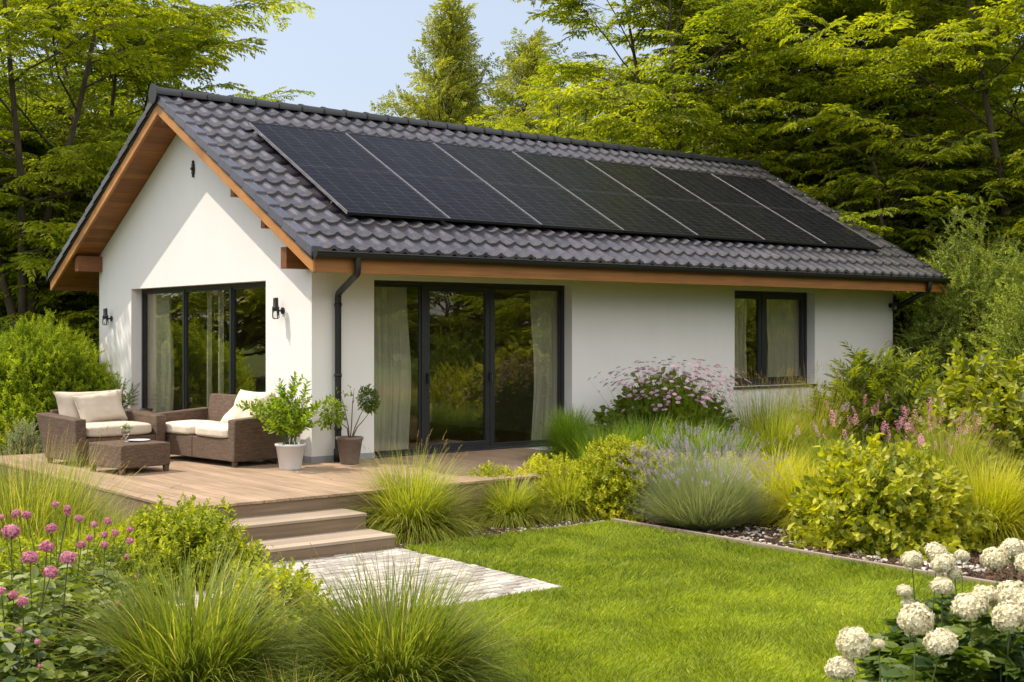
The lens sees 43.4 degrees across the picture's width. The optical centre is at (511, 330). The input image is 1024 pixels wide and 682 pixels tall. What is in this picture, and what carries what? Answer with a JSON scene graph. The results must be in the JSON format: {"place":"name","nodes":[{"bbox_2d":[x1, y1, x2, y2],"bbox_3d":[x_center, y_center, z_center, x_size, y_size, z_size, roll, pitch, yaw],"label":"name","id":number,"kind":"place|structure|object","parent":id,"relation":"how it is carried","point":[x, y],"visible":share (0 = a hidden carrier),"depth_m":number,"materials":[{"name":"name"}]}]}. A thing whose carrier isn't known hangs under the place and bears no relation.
{"place":"outdoors","nodes":[
{"label":"outdoors","id":0,"kind":"place"},
{"bbox_2d":[0,477,108,526],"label":"bed soil","id":1,"kind":"structure","parent":0,"point":[10,482],"depth_m":15.03,"materials":[{"name":"brown soil"}]},
{"bbox_2d":[0,524,121,675],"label":"globe flower","id":2,"kind":"object","parent":1,"relation":"on","point":[11,618],"visible":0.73,"depth_m":7.52,"materials":[{"name":"pink plant"}]},
{"bbox_2d":[0,620,124,681],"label":"globe flower","id":3,"kind":"object","parent":1,"relation":"on","point":[25,657],"visible":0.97,"depth_m":6.81,"materials":[{"name":"plant"}]},
{"bbox_2d":[0,531,124,609],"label":"lime shrub","id":4,"kind":"object","parent":1,"relation":"on","point":[5,563],"visible":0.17,"depth_m":9.85,"materials":[{"name":"green plant"}]},
{"bbox_2d":[0,501,133,602],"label":"globe flower","id":5,"kind":"object","parent":1,"relation":"on","point":[67,509],"visible":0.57,"depth_m":9.52,"materials":[{"name":"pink plant"}]},
{"bbox_2d":[10,514,139,618],"bbox_3d":[-2.928,1.721,8.606,0.971,0.902,0.987,0,0,-39],"label":"globe flower","id":6,"kind":"object","parent":1,"relation":"on","point":[104,579],"visible":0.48,"depth_m":8.60,"materials":[{"name":"pink plant"}]},
{"bbox_2d":[0,496,162,590],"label":"meadow grass","id":7,"kind":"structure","parent":1,"relation":"on","point":[102,528],"depth_m":10.58,"materials":[{"name":"plant"}]},
{"bbox_2d":[0,419,178,573],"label":"meadow grass","id":8,"kind":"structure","parent":1,"relation":"on","point":[23,501],"depth_m":11.08,"materials":[{"name":"plant"}]},
{"bbox_2d":[37,573,176,668],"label":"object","id":9,"kind":"object","parent":1,"relation":"on","point":[92,600],"visible":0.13,"depth_m":8.01,"materials":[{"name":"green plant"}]},
{"bbox_2d":[39,518,196,600],"bbox_3d":[-3.253,1.884,10.414,1.361,0.691,1.433,0,0,-13],"label":"lime shrub","id":10,"kind":"object","parent":1,"relation":"on","point":[172,559],"visible":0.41,"depth_m":10.21,"materials":[{"name":"green plant"}]},
{"bbox_2d":[14,530,343,681],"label":"fountain grass","id":11,"kind":"object","parent":1,"relation":"on","point":[172,643],"depth_m":7.07,"materials":[{"name":"plant"}]},
{"bbox_2d":[111,491,269,592],"bbox_3d":[-2.790,1.802,10.893,1.465,0.856,1.546,0,0,-39],"label":"lime shrub","id":12,"kind":"object","parent":1,"relation":"on","point":[191,528],"visible":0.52,"depth_m":10.67,"materials":[{"name":"green plant"}]},
{"bbox_2d":[211,552,339,647],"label":"lime shrub","id":13,"kind":"object","parent":1,"relation":"on","point":[283,581],"visible":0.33,"depth_m":8.90,"materials":[{"name":"green plant"}]},
{"bbox_2d":[236,654,354,681],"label":"tuft grass","id":14,"kind":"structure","parent":1,"relation":"on","point":[296,677],"depth_m":6.88,"materials":[{"name":"plant"}]},
{"bbox_2d":[239,524,561,681],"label":"fountain grass","id":15,"kind":"object","parent":1,"relation":"on","point":[391,641],"depth_m":7.14,"materials":[{"name":"plant"}]},
{"bbox_2d":[142,547,561,627],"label":"paved path","id":16,"kind":"structure","parent":0,"point":[510,583],"depth_m":11.09,"materials":[{"name":"grey stone"}]},
{"bbox_2d":[224,508,395,564],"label":"steps","id":17,"kind":"structure","parent":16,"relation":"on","point":[327,533],"depth_m":12.28,"materials":[{"name":"brown wood"}]},
{"bbox_2d":[0,0,1023,146],"label":"sky","id":18,"kind":"structure","parent":0,"point":[353,52],"materials":[{"name":"blue"}]},
{"bbox_2d":[264,519,1022,681],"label":"lawn","id":19,"kind":"structure","parent":0,"point":[654,615],"depth_m":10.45,"materials":[{"name":"green plant"}]},
{"bbox_2d":[824,602,958,681],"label":"snowball flower","id":20,"kind":"object","parent":19,"relation":"on","point":[915,619],"visible":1,"depth_m":5.05,"materials":[{"name":"beige plant"}]},
{"bbox_2d":[855,541,1020,681],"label":"snowball flower","id":21,"kind":"object","parent":19,"relation":"on","point":[895,638],"visible":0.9,"depth_m":5.98,"materials":[{"name":"beige plant"}]},
{"bbox_2d":[876,538,1023,681],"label":"snowball flower","id":22,"kind":"object","parent":19,"relation":"on","point":[998,656],"visible":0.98,"depth_m":5.38,"materials":[{"name":"beige plant"}]},
{"bbox_2d":[650,495,1023,581],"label":"bed soil","id":23,"kind":"structure","parent":0,"point":[896,561],"depth_m":11.85,"materials":[{"name":"brown soil"}]},
{"bbox_2d":[612,421,794,530],"bbox_3d":[2.083,1.571,13.965,1.903,1.158,1.919,0,0,-39],"label":"lavender","id":24,"kind":"object","parent":23,"relation":"on","point":[703,498],"visible":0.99,"depth_m":13.63,"materials":[{"name":"green plant"}]},
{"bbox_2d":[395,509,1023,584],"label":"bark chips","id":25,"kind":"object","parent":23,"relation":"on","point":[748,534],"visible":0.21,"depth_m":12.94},
{"bbox_2d":[728,439,818,517],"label":"hakone grass","id":26,"kind":"object","parent":23,"relation":"on","point":[770,482],"depth_m":14.58,"materials":[{"name":"plant"}]},
{"bbox_2d":[749,455,824,529],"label":"hakone grass","id":27,"kind":"object","parent":23,"relation":"on","point":[795,482],"depth_m":13.92,"materials":[{"name":"plant"}]},
{"bbox_2d":[777,402,865,476],"bbox_3d":[4.056,1.483,16.389,1.351,1.160,1.459,0,0,34],"label":"salvia","id":28,"kind":"object","parent":23,"relation":"on","point":[814,456],"visible":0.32,"depth_m":16.35,"materials":[{"name":"green plant"}]},
{"bbox_2d":[779,424,998,560],"bbox_3d":[3.754,1.603,12.936,2.228,1.325,2.155,0,0,-39],"label":"broadleaf shrub","id":29,"kind":"object","parent":23,"relation":"on","point":[896,500],"visible":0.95,"depth_m":12.36,"materials":[{"name":"green plant"}]},
{"bbox_2d":[850,394,971,466],"bbox_3d":[4.688,1.422,15.224,1.617,1.346,1.582,0,0,2],"label":"salvia","id":30,"kind":"object","parent":23,"relation":"on","point":[911,424],"visible":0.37,"depth_m":15.16,"materials":[{"name":"pink plant"}]},
{"bbox_2d":[887,409,999,481],"bbox_3d":[4.819,1.490,14.717,1.455,1.233,1.512,0,0,1],"label":"salvia","id":31,"kind":"object","parent":23,"relation":"on","point":[914,432],"visible":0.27,"depth_m":14.52,"materials":[{"name":"pink plant"}]},
{"bbox_2d":[894,337,1023,494],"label":"broadleaf shrub","id":32,"kind":"object","parent":23,"relation":"on","point":[998,389],"visible":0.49,"depth_m":16.85,"materials":[{"name":"green plant"}]},
{"bbox_2d":[938,445,1023,547],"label":"fountain grass","id":33,"kind":"object","parent":23,"relation":"on","point":[996,495],"depth_m":13.00,"materials":[{"name":"plant"}]},
{"bbox_2d":[865,396,1023,489],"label":"fountain grass","id":34,"kind":"object","parent":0,"point":[959,445],"depth_m":15.03,"materials":[{"name":"plant"}]},
{"bbox_3d":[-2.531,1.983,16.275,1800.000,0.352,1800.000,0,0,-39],"label":"ground","id":35,"kind":"structure","parent":0,"visible":0},
{"bbox_2d":[0,188,98,383],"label":"tree","id":36,"kind":"object","parent":35,"relation":"on","point":[76,312],"visible":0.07,"depth_m":26.86,"materials":[{"name":"green plant"}]},
{"bbox_2d":[0,125,113,361],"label":"tree","id":37,"kind":"object","parent":35,"relation":"on","point":[9,226],"visible":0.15,"depth_m":26.86,"materials":[{"name":"green plant"}]},
{"bbox_2d":[0,103,142,334],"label":"tree","id":38,"kind":"object","parent":35,"relation":"on","point":[79,198],"visible":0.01,"depth_m":31.31,"materials":[{"name":"green plant"}]},
{"bbox_2d":[0,0,281,327],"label":"tree","id":39,"kind":"object","parent":35,"relation":"on","point":[50,122],"visible":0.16,"depth_m":30.91,"materials":[{"name":"green plant"}]},
{"bbox_2d":[0,0,314,217],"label":"tree","id":40,"kind":"object","parent":35,"relation":"on","point":[175,86],"visible":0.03,"depth_m":40.86,"materials":[{"name":"green plant"}]},
{"bbox_2d":[0,0,315,328],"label":"tree","id":41,"kind":"object","parent":35,"relation":"on","point":[58,162],"visible":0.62,"depth_m":26.50,"materials":[{"name":"green plant"}]},
{"bbox_2d":[0,448,606,528],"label":"deck","id":42,"kind":"structure","parent":35,"relation":"on","point":[255,488],"depth_m":14.35,"materials":[{"name":"brown wood"}]},
{"bbox_2d":[36,408,165,466],"bbox_3d":[-5.237,1.340,16.474,0.956,0.660,1.354,0,0,43],"label":"armchair","id":43,"kind":"object","parent":42,"relation":"on","point":[59,423],"visible":0.47,"depth_m":16.06,"materials":[{"name":"brown wicker"}]},
{"bbox_2d":[86,421,151,437],"bbox_3d":[-5.158,1.255,16.400,0.765,0.193,0.952,0,0,43],"label":"seat cushion","id":44,"kind":"object","parent":43,"relation":"on","point":[94,428],"visible":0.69,"depth_m":16.11,"materials":[{"name":"beige fabric"}]},
{"bbox_2d":[52,389,125,420],"bbox_3d":[-5.441,1.010,16.639,0.252,0.500,0.980,-22,-15,41],"label":"back cushion","id":45,"kind":"object","parent":44,"relation":"on","point":[66,404],"visible":0.37,"depth_m":16.34,"materials":[{"name":"beige fabric"}]},
{"bbox_2d":[72,389,127,422],"bbox_3d":[-5.288,0.989,16.531,0.219,0.420,0.680,-30,-14,37],"label":"throw pillow","id":46,"kind":"object","parent":44,"relation":"on","point":[104,406],"visible":0.97,"depth_m":16.43,"materials":[{"name":"beige fabric"}]},
{"bbox_2d":[89,439,169,474],"bbox_3d":[-4.545,1.498,15.302,0.720,0.345,0.660,0,0,42],"label":"coffee table","id":47,"kind":"object","parent":42,"relation":"on","point":[149,453],"visible":0.79,"depth_m":15.07,"materials":[{"name":"brown wicker"}]},
{"bbox_2d":[157,393,286,467],"bbox_3d":[-3.760,1.260,16.606,1.994,0.820,0.877,0,0,43],"label":"loveseat","id":48,"kind":"object","parent":42,"relation":"on","point":[249,439],"visible":0.69,"depth_m":16.03,"materials":[{"name":"brown wicker"}]},
{"bbox_2d":[165,420,219,434],"bbox_3d":[-4.131,1.262,16.794,0.788,0.194,0.666,0,0,43],"label":"seat cushion","id":49,"kind":"object","parent":48,"relation":"on","point":[186,427],"visible":0.57,"depth_m":16.52,"materials":[{"name":"beige fabric"}]},
{"bbox_2d":[195,423,227,438],"bbox_3d":[-3.544,1.264,16.241,0.783,0.188,0.666,0,0,43],"label":"seat cushion","id":50,"kind":"object","parent":48,"relation":"on","point":[218,430],"visible":0.45,"depth_m":15.99,"materials":[{"name":"beige fabric"}]},
{"bbox_2d":[231,393,263,418],"bbox_3d":[-3.357,1.016,16.343,0.480,0.440,0.192,5,-20,29],"label":"throw pillow","id":51,"kind":"object","parent":50,"relation":"on","point":[238,412],"visible":0.4,"depth_m":16.28,"materials":[{"name":"beige fabric"}]},
{"bbox_2d":[236,371,335,469],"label":"potted plant","id":52,"kind":"object","parent":42,"relation":"on","point":[291,418],"visible":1,"depth_m":15.41,"materials":[{"name":"green plant"}]},
{"bbox_2d":[316,384,380,464],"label":"potted plant","id":53,"kind":"object","parent":42,"relation":"on","point":[349,447],"visible":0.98,"depth_m":16.03,"materials":[{"name":"green plant"}]},
{"bbox_2d":[521,402,605,460],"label":"sedge","id":54,"kind":"object","parent":42,"relation":"on","point":[559,427],"visible":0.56,"depth_m":16.56,"materials":[{"name":"green plant"}]},
{"bbox_2d":[370,0,517,128],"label":"conifer","id":55,"kind":"object","parent":35,"relation":"on","point":[451,46],"visible":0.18,"depth_m":39.38,"materials":[{"name":"green plant"}]},
{"bbox_2d":[46,84,954,462],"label":"house","id":56,"kind":"structure","parent":35,"relation":"on","point":[248,222],"depth_m":19.69,"materials":[{"name":"white paint"}]},
{"bbox_2d":[149,293,173,412],"bbox_3d":[-5.721,0.505,20.793,0.111,2.270,1.283,0,0,-39],"label":"curtain","id":57,"kind":"object","parent":56,"relation":"hanging from","point":[161,372],"visible":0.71,"depth_m":20.68,"materials":[{"name":"white fabric"}]},
{"bbox_2d":[142,282,265,409],"bbox_3d":[-4.552,0.510,19.141,0.090,2.360,4.560,0,0,-39],"label":"sliding window","id":58,"kind":"structure","parent":56,"relation":"in","point":[232,288],"depth_m":19.63,"materials":[{"name":"metal"}]},
{"bbox_2d":[207,291,211,406],"bbox_3d":[-4.537,0.505,19.320,0.101,2.270,0.080,0,0,12],"label":"curtain","id":59,"kind":"object","parent":56,"relation":"hanging from","point":[209,352],"visible":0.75,"depth_m":19.30,"materials":[{"name":"white fabric"}]},
{"bbox_2d":[218,290,223,393],"bbox_3d":[-4.301,0.505,19.027,0.079,2.270,0.111,0,0,-15],"label":"curtain","id":60,"kind":"object","parent":56,"relation":"hanging from","point":[220,342],"visible":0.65,"depth_m":19.00,"materials":[{"name":"white fabric"}]},
{"bbox_2d":[248,122,449,220],"bbox_3d":[-2.331,-2.181,17.968,1.610,0.172,3.092,0,29,-39],"label":"solar panel","id":61,"kind":"object","parent":56,"relation":"attached to","point":[346,173],"visible":1,"depth_m":17.79,"materials":[{"name":"black glass"}]},
{"bbox_2d":[374,287,410,450],"bbox_3d":[-1.643,0.505,17.413,0.689,2.270,0.114,0,0,-39],"label":"curtain","id":62,"kind":"object","parent":56,"relation":"hanging from","point":[392,371],"visible":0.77,"depth_m":17.43,"materials":[{"name":"white fabric"}]},
{"bbox_2d":[347,133,541,226],"bbox_3d":[-1.068,-2.181,18.979,1.610,0.172,3.092,0,29,-39],"label":"solar panel","id":63,"kind":"object","parent":56,"relation":"attached to","point":[449,186],"visible":0.98,"depth_m":18.82,"materials":[{"name":"black glass"}]},
{"bbox_2d":[374,280,563,455],"bbox_3d":[-0.575,0.510,18.079,3.450,2.360,0.149,0,0,-39],"label":"glass door","id":64,"kind":"structure","parent":56,"relation":"in","point":[423,288],"depth_m":18.16,"materials":[{"name":"metal"}]},
{"bbox_2d":[433,142,623,232],"bbox_3d":[0.194,-2.181,19.991,1.610,0.172,3.092,0,29,-39],"label":"solar panel","id":65,"kind":"object","parent":56,"relation":"attached to","point":[543,199],"visible":0.98,"depth_m":19.84,"materials":[{"name":"black glass"}]},
{"bbox_2d":[530,291,556,439],"bbox_3d":[0.522,0.505,19.150,0.662,2.270,0.122,0,0,-39],"label":"curtain","id":66,"kind":"object","parent":56,"relation":"hanging from","point":[543,307],"visible":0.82,"depth_m":19.11,"materials":[{"name":"white fabric"}]},
{"bbox_2d":[513,151,697,237],"bbox_3d":[1.457,-2.181,21.003,1.610,0.172,3.092,0,29,-39],"label":"solar panel","id":67,"kind":"object","parent":56,"relation":"attached to","point":[625,209],"visible":0.96,"depth_m":20.86,"materials":[{"name":"black glass"}]},
{"bbox_2d":[585,159,764,241],"bbox_3d":[2.720,-2.181,22.014,1.610,0.172,3.092,0,29,-39],"label":"solar panel","id":68,"kind":"object","parent":56,"relation":"attached to","point":[700,217],"visible":0.96,"depth_m":21.87,"materials":[{"name":"black glass"}]},
{"bbox_2d":[652,167,825,245],"bbox_3d":[3.983,-2.181,23.026,1.610,0.172,3.092,0,29,-39],"label":"solar panel","id":69,"kind":"object","parent":56,"relation":"attached to","point":[756,217],"visible":0.97,"depth_m":22.89,"materials":[{"name":"black glass"}]},
{"bbox_2d":[735,299,746,377],"bbox_3d":[3.794,0.130,21.771,0.546,1.520,0.114,0,0,-39],"label":"curtain","id":70,"kind":"object","parent":56,"relation":"hanging from","point":[740,332],"visible":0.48,"depth_m":21.82,"materials":[{"name":"white fabric"}]},
{"bbox_2d":[735,291,806,385],"bbox_3d":[4.354,0.130,22.067,2.090,1.600,0.090,0,0,-39],"label":"window","id":71,"kind":"structure","parent":56,"relation":"in","point":[761,297],"depth_m":22.02,"materials":[{"name":"metal"}]},
{"bbox_2d":[767,299,798,376],"bbox_3d":[4.770,0.130,22.557,1.072,1.520,0.122,0,0,-39],"label":"curtain","id":72,"kind":"object","parent":56,"relation":"hanging from","point":[783,331],"visible":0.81,"depth_m":22.52,"materials":[{"name":"white fabric"}]},
{"bbox_2d":[711,173,881,249],"bbox_3d":[5.245,-2.181,24.038,1.610,0.172,3.092,0,29,-39],"label":"solar panel","id":73,"kind":"object","parent":56,"relation":"attached to","point":[815,222],"visible":0.98,"depth_m":23.91,"materials":[{"name":"black glass"}]},
{"bbox_2d":[456,25,581,136],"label":"conifer","id":74,"kind":"object","parent":35,"relation":"on","point":[531,51],"visible":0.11,"depth_m":43.60,"materials":[{"name":"green plant"}]},
{"bbox_2d":[464,42,687,147],"bbox_3d":[1.289,-2.587,35.189,9.959,9.270,8.874,0,0,-31],"label":"tree","id":75,"kind":"object","parent":35,"relation":"on","point":[509,126],"visible":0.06,"depth_m":33.16,"materials":[{"name":"green plant"}]},
{"bbox_2d":[511,0,972,207],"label":"tree","id":76,"kind":"object","parent":35,"relation":"on","point":[659,105],"visible":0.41,"depth_m":28.50,"materials":[{"name":"green plant"}]},
{"bbox_2d":[527,1,1000,208],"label":"tree","id":77,"kind":"object","parent":35,"relation":"on","point":[641,40],"visible":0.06,"depth_m":33.61,"materials":[{"name":"green plant"}]},
{"bbox_2d":[539,518,999,586],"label":"lawn kerb","id":78,"kind":"structure","parent":35,"relation":"on","point":[749,542],"depth_m":12.34,"materials":[{"name":"grey concrete"}]},
{"bbox_2d":[656,0,1007,332],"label":"tree","id":79,"kind":"object","parent":35,"relation":"on","point":[732,69],"visible":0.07,"depth_m":31.16,"materials":[{"name":"green plant"}]},
{"bbox_2d":[705,111,982,361],"bbox_3d":[7.736,-1.582,31.417,8.635,7.494,9.795,0,0,-19],"label":"tree","id":80,"kind":"object","parent":35,"relation":"on","point":[796,176],"visible":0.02,"depth_m":29.45,"materials":[{"name":"green plant"}]},
{"bbox_2d":[694,0,1023,348],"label":"tree","id":81,"kind":"object","parent":35,"relation":"on","point":[804,88],"visible":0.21,"depth_m":27.64,"materials":[{"name":"green plant"}]},
{"bbox_2d":[711,0,1023,274],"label":"tree","id":82,"kind":"object","parent":35,"relation":"on","point":[835,56],"visible":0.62,"depth_m":26.22,"materials":[{"name":"green plant"}]},
{"bbox_2d":[746,129,1023,376],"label":"tree","id":83,"kind":"object","parent":35,"relation":"on","point":[956,151],"visible":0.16,"depth_m":26.08,"materials":[{"name":"green plant"}]},
{"bbox_2d":[783,136,1023,370],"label":"tree","id":84,"kind":"object","parent":35,"relation":"on","point":[911,242],"visible":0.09,"depth_m":26.71,"materials":[{"name":"green plant"}]},
{"bbox_2d":[885,122,1023,347],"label":"tree","id":85,"kind":"object","parent":35,"relation":"on","point":[1001,159],"visible":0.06,"depth_m":27.21,"materials":[{"name":"green plant"}]},
{"bbox_2d":[888,186,1023,390],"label":"willow shrub","id":86,"kind":"object","parent":35,"relation":"on","point":[939,317],"visible":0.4,"depth_m":23.44,"materials":[{"name":"green plant"}]},
{"label":"bed soil","id":87,"kind":"structure","parent":35,"relation":"on","visible":0},
{"bbox_2d":[0,410,40,452],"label":"lime shrub","id":88,"kind":"object","parent":87,"relation":"on","point":[6,417],"visible":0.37,"depth_m":19.30,"materials":[{"name":"green plant"}]},
{"bbox_2d":[1,417,43,455],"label":"sage plant","id":89,"kind":"object","parent":87,"relation":"on","point":[18,438],"visible":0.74,"depth_m":18.54,"materials":[{"name":"green plant"}]},
{"bbox_2d":[0,307,119,446],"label":"rounded shrub","id":90,"kind":"object","parent":87,"relation":"on","point":[35,368],"visible":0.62,"depth_m":20.57,"materials":[{"name":"green plant"}]},
{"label":"bed soil","id":91,"kind":"structure","parent":0,"visible":0},
{"bbox_2d":[324,428,517,546],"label":"fountain grass","id":92,"kind":"object","parent":91,"relation":"on","point":[423,511],"depth_m":13.21,"materials":[{"name":"plant"}]},
{"bbox_2d":[466,460,530,515],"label":"lime shrub","id":93,"kind":"object","parent":91,"relation":"on","point":[482,471],"visible":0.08,"depth_m":14.83,"materials":[{"name":"green plant"}]},
{"bbox_2d":[459,463,567,529],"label":"fountain grass","id":94,"kind":"object","parent":91,"relation":"on","point":[509,511],"depth_m":14.07,"materials":[{"name":"plant"}]},
{"bbox_2d":[513,451,596,515],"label":"lime shrub","id":95,"kind":"object","parent":91,"relation":"on","point":[541,465],"visible":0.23,"depth_m":14.98,"materials":[{"name":"green plant"}]},
{"bbox_2d":[527,455,616,522],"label":"ornamental grass","id":96,"kind":"object","parent":91,"relation":"on","point":[564,497],"depth_m":14.56,"materials":[{"name":"plant"}]},
{"bbox_2d":[541,417,676,466],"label":"meadow grass","id":97,"kind":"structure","parent":91,"relation":"on","point":[583,444],"depth_m":16.17,"materials":[{"name":"plant"}]},
{"bbox_2d":[566,433,671,521],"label":"lime shrub","id":98,"kind":"object","parent":91,"relation":"on","point":[608,478],"visible":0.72,"depth_m":14.49,"materials":[{"name":"green plant"}]},
{"bbox_2d":[590,409,699,465],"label":"meadow grass","id":99,"kind":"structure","parent":91,"relation":"on","point":[659,437],"depth_m":16.49,"materials":[{"name":"plant"}]},
{"bbox_2d":[588,356,750,437],"bbox_3d":[2.248,1.162,18.480,2.544,1.609,2.472,0,0,-39],"label":"flowering bush","id":100,"kind":"object","parent":91,"relation":"on","point":[704,397],"visible":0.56,"depth_m":18.01,"materials":[{"name":"pink plant"}]},
{"bbox_2d":[590,366,749,445],"bbox_3d":[2.268,1.304,18.634,2.452,1.574,2.282,0,0,-39],"label":"leafy shrub","id":101,"kind":"object","parent":91,"relation":"on","point":[679,381],"visible":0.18,"depth_m":18.27,"materials":[{"name":"green plant"}]},
{"bbox_2d":[646,415,742,462],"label":"meadow grass","id":102,"kind":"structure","parent":91,"relation":"on","point":[702,435],"depth_m":16.76,"materials":[{"name":"plant"}]},
{"bbox_2d":[686,422,773,477],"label":"meadow grass","id":103,"kind":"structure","parent":91,"relation":"on","point":[737,443],"depth_m":17.26,"materials":[{"name":"plant"}]},
{"bbox_2d":[704,365,846,446],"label":"feather grass","id":104,"kind":"object","parent":91,"relation":"on","point":[754,414],"depth_m":18.78,"materials":[{"name":"plant"}]},
{"bbox_2d":[731,405,833,465],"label":"fountain grass","id":105,"kind":"object","parent":91,"relation":"on","point":[781,434],"depth_m":18.04,"materials":[{"name":"plant"}]},
{"bbox_2d":[739,359,880,448],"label":"feather grass","id":106,"kind":"object","parent":91,"relation":"on","point":[819,423],"depth_m":18.92,"materials":[{"name":"plant"}]},
{"bbox_2d":[795,339,947,449],"bbox_3d":[5.533,1.268,19.556,2.848,2.282,2.868,0,0,-39],"label":"fern shrub","id":107,"kind":"object","parent":91,"relation":"on","point":[899,395],"visible":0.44,"depth_m":19.12,"materials":[{"name":"green plant"}]},
{"bbox_2d":[888,380,983,447],"bbox_3d":[6.358,1.452,18.605,1.834,1.526,1.938,0,0,-39],"label":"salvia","id":108,"kind":"object","parent":91,"relation":"on","point":[922,404],"visible":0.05,"depth_m":18.49,"materials":[{"name":"green plant"}]},
{"bbox_2d":[963,274,1023,372],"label":"willow shrub","id":109,"kind":"object","parent":91,"relation":"on","point":[1010,337],"visible":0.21,"depth_m":21.48,"materials":[{"name":"green plant"}]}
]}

